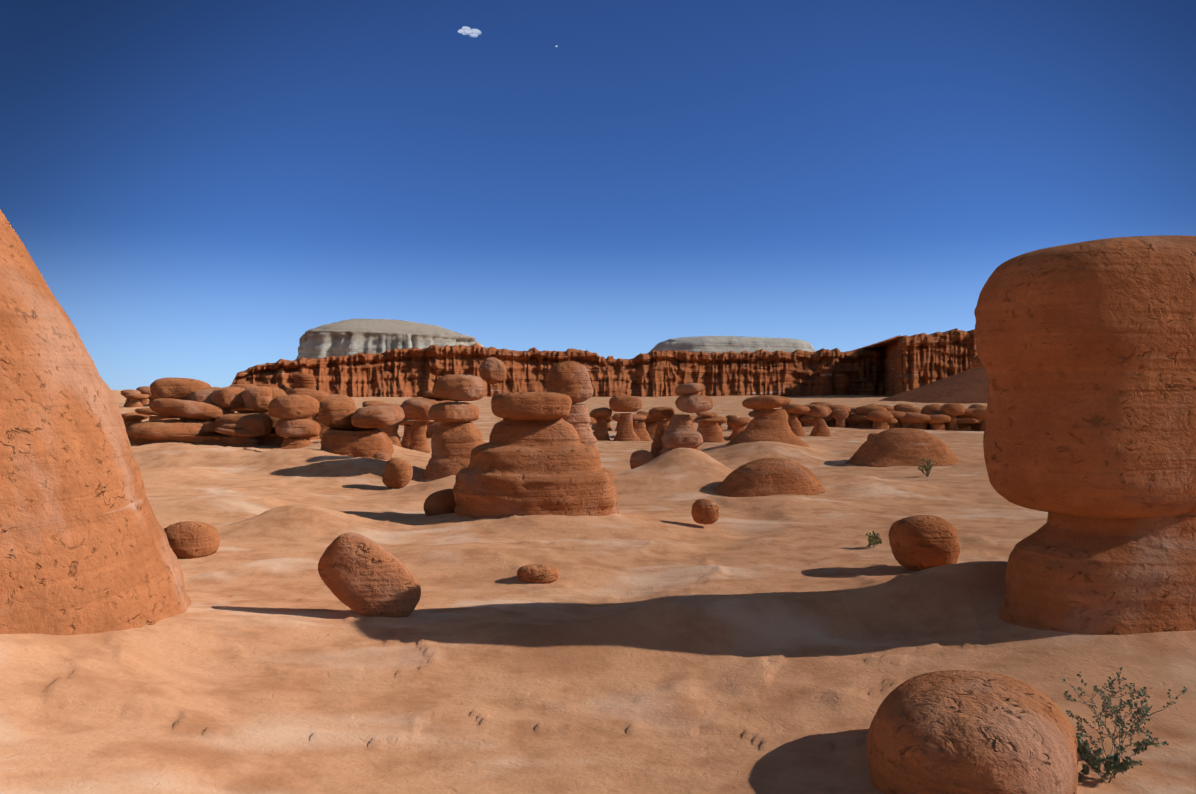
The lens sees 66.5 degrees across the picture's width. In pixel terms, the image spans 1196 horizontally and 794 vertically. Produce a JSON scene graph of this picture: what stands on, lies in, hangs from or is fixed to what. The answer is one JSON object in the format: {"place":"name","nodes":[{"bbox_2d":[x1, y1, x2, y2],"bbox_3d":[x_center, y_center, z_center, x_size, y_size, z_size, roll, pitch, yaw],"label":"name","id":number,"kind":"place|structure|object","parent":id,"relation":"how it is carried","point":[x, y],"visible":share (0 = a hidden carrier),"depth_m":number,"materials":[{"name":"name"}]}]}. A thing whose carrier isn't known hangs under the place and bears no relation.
{"place":"outdoors","nodes":[
{"label":"outdoors","id":0,"kind":"place"},
{"bbox_2d":[295,319,482,359],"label":"butte","id":1,"kind":"object","parent":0,"point":[351,337],"visible":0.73,"depth_m":649.79,"materials":[{"name":"grey stone"}]},
{"bbox_2d":[457,26,557,46],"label":"cloud","id":2,"kind":"structure","parent":0,"point":[470,32],"depth_m":3991.52,"materials":[{"name":"white"}]},
{"bbox_2d":[0,390,1195,793],"bbox_3d":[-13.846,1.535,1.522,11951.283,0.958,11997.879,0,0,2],"label":"ground","id":3,"kind":"structure","parent":0,"point":[654,638],"depth_m":5.71,"materials":[{"name":"orange sand"}]},
{"bbox_2d":[0,209,190,634],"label":"rock formation","id":4,"kind":"object","parent":3,"relation":"on","point":[85,547],"visible":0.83,"depth_m":5.53,"materials":[{"name":"stone"}]},
{"bbox_2d":[164,521,219,558],"bbox_3d":[-4.185,1.476,9.340,0.560,0.402,0.522,0,0,2],"label":"rock","id":5,"kind":"object","parent":3,"relation":"on","point":[190,539],"visible":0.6,"depth_m":9.16,"materials":[{"name":"stone"}]},
{"bbox_2d":[128,378,272,446],"bbox_3d":[-10.033,0.701,23.558,3.877,2.427,2.838,0,0,2],"label":"goblin cluster","id":6,"kind":"object","parent":3,"relation":"on","point":[195,399],"visible":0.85,"depth_m":22.92,"materials":[{"name":"stone"}]},
{"bbox_2d":[258,386,285,425],"bbox_3d":[-10.700,0.751,30.264,1.826,2.208,1.524,0,0,2],"label":"hoodoo","id":7,"kind":"object","parent":3,"relation":"on","point":[277,392],"visible":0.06,"depth_m":29.91,"materials":[{"name":"stone"}]},
{"bbox_2d":[268,394,320,448],"bbox_3d":[-7.588,0.909,22.703,1.527,1.953,1.362,0,0,2],"label":"hoodoo","id":8,"kind":"object","parent":3,"relation":"on","point":[293,412],"visible":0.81,"depth_m":22.31,"materials":[{"name":"stone"}]},
{"bbox_2d":[318,400,404,457],"bbox_3d":[-5.114,0.991,19.377,1.932,1.837,1.425,0,0,2],"label":"rock","id":9,"kind":"object","parent":3,"relation":"on","point":[366,438],"visible":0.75,"depth_m":18.92,"materials":[{"name":"stone"}]},
{"bbox_2d":[318,532,420,617],"bbox_3d":[-1.675,1.331,6.703,0.734,0.676,0.300,0,0,-11],"label":"leaning rock","id":10,"kind":"object","parent":3,"relation":"on","point":[360,574],"visible":0.94,"depth_m":6.58,"materials":[{"name":"stone"}]},
{"bbox_2d":[372,452,391,459],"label":"rock","id":11,"kind":"object","parent":3,"relation":"on","point":[382,456],"visible":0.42,"depth_m":18.14,"materials":[{"name":"stone"}]},
{"bbox_2d":[382,458,412,488],"bbox_3d":[-3.565,1.359,16.206,0.523,0.562,0.457,0,0,2],"label":"rock","id":12,"kind":"object","parent":3,"relation":"on","point":[397,473],"visible":0.88,"depth_m":16.03,"materials":[{"name":"stone"}]},
{"bbox_2d":[400,397,437,452],"bbox_3d":[-4.629,0.949,23.855,1.143,1.878,1.018,0,0,2],"label":"hoodoo","id":13,"kind":"object","parent":3,"relation":"on","point":[415,408],"visible":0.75,"depth_m":23.63,"materials":[{"name":"stone"}]},
{"bbox_2d":[424,489,455,515],"bbox_3d":[-2.060,1.456,12.340,0.572,0.421,0.502,0,0,2],"label":"rock","id":14,"kind":"object","parent":3,"relation":"on","point":[440,502],"visible":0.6,"depth_m":12.14,"materials":[{"name":"stone"}]},
{"bbox_2d":[423,357,506,479],"bbox_3d":[-2.579,0.581,17.305,1.576,2.715,1.653,0,0,2],"label":"hoodoo","id":15,"kind":"object","parent":3,"relation":"on","point":[456,439],"visible":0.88,"depth_m":16.81,"materials":[{"name":"stone"}]},
{"bbox_2d":[121,388,830,448],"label":"rock formations","id":16,"kind":"object","parent":3,"relation":"on","point":[710,430],"visible":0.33,"depth_m":30.08,"materials":[{"name":"stone"}]},
{"bbox_2d":[453,361,618,518],"bbox_3d":[-0.803,0.742,12.095,2.468,2.466,1.987,0,0,2],"label":"hoodoo","id":17,"kind":"object","parent":3,"relation":"on","point":[537,453],"visible":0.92,"depth_m":11.44,"materials":[{"name":"stone"}]},
{"bbox_2d":[517,564,558,582],"bbox_3d":[-0.542,1.598,8.241,0.384,0.155,0.305,0,0,2],"label":"rock","id":18,"kind":"object","parent":3,"relation":"on","point":[537,573],"visible":0.96,"depth_m":8.13,"materials":[{"name":"stone"}]},
{"bbox_2d":[120,384,986,430],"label":"hoodoos","id":19,"kind":"object","parent":3,"relation":"on","point":[953,417],"visible":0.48,"depth_m":36.12,"materials":[{"name":"stone"}]},
{"bbox_2d":[609,396,642,440],"bbox_3d":[0.916,0.894,30.174,1.156,1.878,1.076,0,0,2],"label":"hoodoo","id":20,"kind":"object","parent":3,"relation":"on","point":[625,431],"visible":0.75,"depth_m":29.89,"materials":[{"name":"stone"}]},
{"bbox_2d":[630,450,654,468],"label":"rock","id":21,"kind":"object","parent":3,"relation":"on","point":[638,458],"visible":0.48,"depth_m":18.14,"materials":[{"name":"stone"}]},
{"bbox_2d":[648,383,712,457],"bbox_3d":[1.667,0.816,18.470,1.283,2.212,1.266,0,0,2],"label":"hoodoo","id":22,"kind":"object","parent":3,"relation":"on","point":[675,431],"visible":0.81,"depth_m":18.14,"materials":[{"name":"stone"}]},
{"bbox_2d":[691,499,719,523],"bbox_3d":[1.391,1.484,11.814,0.363,0.326,0.318,0,0,2],"label":"rock","id":23,"kind":"object","parent":3,"relation":"on","point":[705,511],"visible":1,"depth_m":11.69,"materials":[{"name":"stone"}]},
{"bbox_2d":[648,336,815,352],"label":"butte","id":24,"kind":"object","parent":3,"relation":"on","point":[721,344],"visible":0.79,"depth_m":477.25,"materials":[{"name":"grey stone"}]},
{"bbox_2d":[726,395,808,446],"bbox_3d":[4.598,0.928,24.442,2.671,1.961,2.413,0,0,2],"label":"hoodoo","id":25,"kind":"object","parent":3,"relation":"on","point":[767,422],"visible":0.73,"depth_m":23.87,"materials":[{"name":"stone"}]},
{"bbox_2d":[714,458,825,496],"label":"dome","id":26,"kind":"structure","parent":3,"relation":"on","point":[767,477],"depth_m":14.90,"materials":[{"name":"stone"}]},
{"bbox_2d":[867,433,877,439],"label":"rock","id":27,"kind":"object","parent":3,"relation":"on","point":[870,435],"visible":0.31,"depth_m":26.58,"materials":[{"name":"stone"}]},
{"bbox_2d":[865,530,881,547],"bbox_3d":[3.021,1.570,10.031,0.152,0.197,0.322,0,1,42],"label":"shrub","id":28,"kind":"object","parent":3,"relation":"on","point":[874,539],"visible":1,"depth_m":10.02,"materials":[{"name":"green plant"}]},
{"bbox_2d":[845,428,958,466],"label":"dome","id":29,"kind":"structure","parent":3,"relation":"on","point":[898,447],"depth_m":20.61,"materials":[{"name":"stone"}]},
{"bbox_2d":[888,515,959,570],"bbox_3d":[3.056,1.377,8.540,0.628,0.547,0.567,0,0,2],"label":"boulder","id":30,"kind":"object","parent":3,"relation":"on","point":[919,542],"visible":0.81,"depth_m":8.33,"materials":[{"name":"stone"}]},
{"bbox_2d":[917,458,935,476],"bbox_3d":[6.473,1.386,18.004,0.361,0.387,0.314,0,1,-44],"label":"shrub","id":31,"kind":"object","parent":3,"relation":"on","point":[927,468],"visible":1,"depth_m":17.94,"materials":[{"name":"green plant"}]},
{"bbox_2d":[867,670,1077,793],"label":"boulder","id":32,"kind":"object","parent":3,"relation":"on","point":[956,732],"visible":1,"depth_m":3.55,"materials":[{"name":"stone"}]},
{"bbox_2d":[974,235,1195,634],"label":"hoodoo","id":33,"kind":"object","parent":3,"relation":"on","point":[1086,352],"visible":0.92,"depth_m":5.70,"materials":[{"name":"stone"}]},
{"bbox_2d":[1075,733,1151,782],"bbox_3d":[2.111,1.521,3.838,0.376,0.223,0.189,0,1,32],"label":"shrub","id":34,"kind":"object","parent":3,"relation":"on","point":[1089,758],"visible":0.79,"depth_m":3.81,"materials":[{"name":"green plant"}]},
{"bbox_2d":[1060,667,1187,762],"bbox_3d":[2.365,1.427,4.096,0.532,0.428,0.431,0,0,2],"label":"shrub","id":35,"kind":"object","parent":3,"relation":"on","point":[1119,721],"visible":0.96,"depth_m":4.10,"materials":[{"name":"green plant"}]},
{"bbox_2d":[0,0,1195,389],"label":"sky","id":36,"kind":"structure","parent":0,"point":[201,187],"materials":[{"name":"blue"}]},
{"bbox_2d":[231,328,982,396],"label":"cliff","id":37,"kind":"structure","parent":0,"point":[895,365],"depth_m":223.57,"materials":[{"name":"stone"}]},
{"bbox_2d":[879,366,989,403],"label":"talus hill","id":38,"kind":"structure","parent":0,"point":[969,386],"depth_m":121.28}
]}

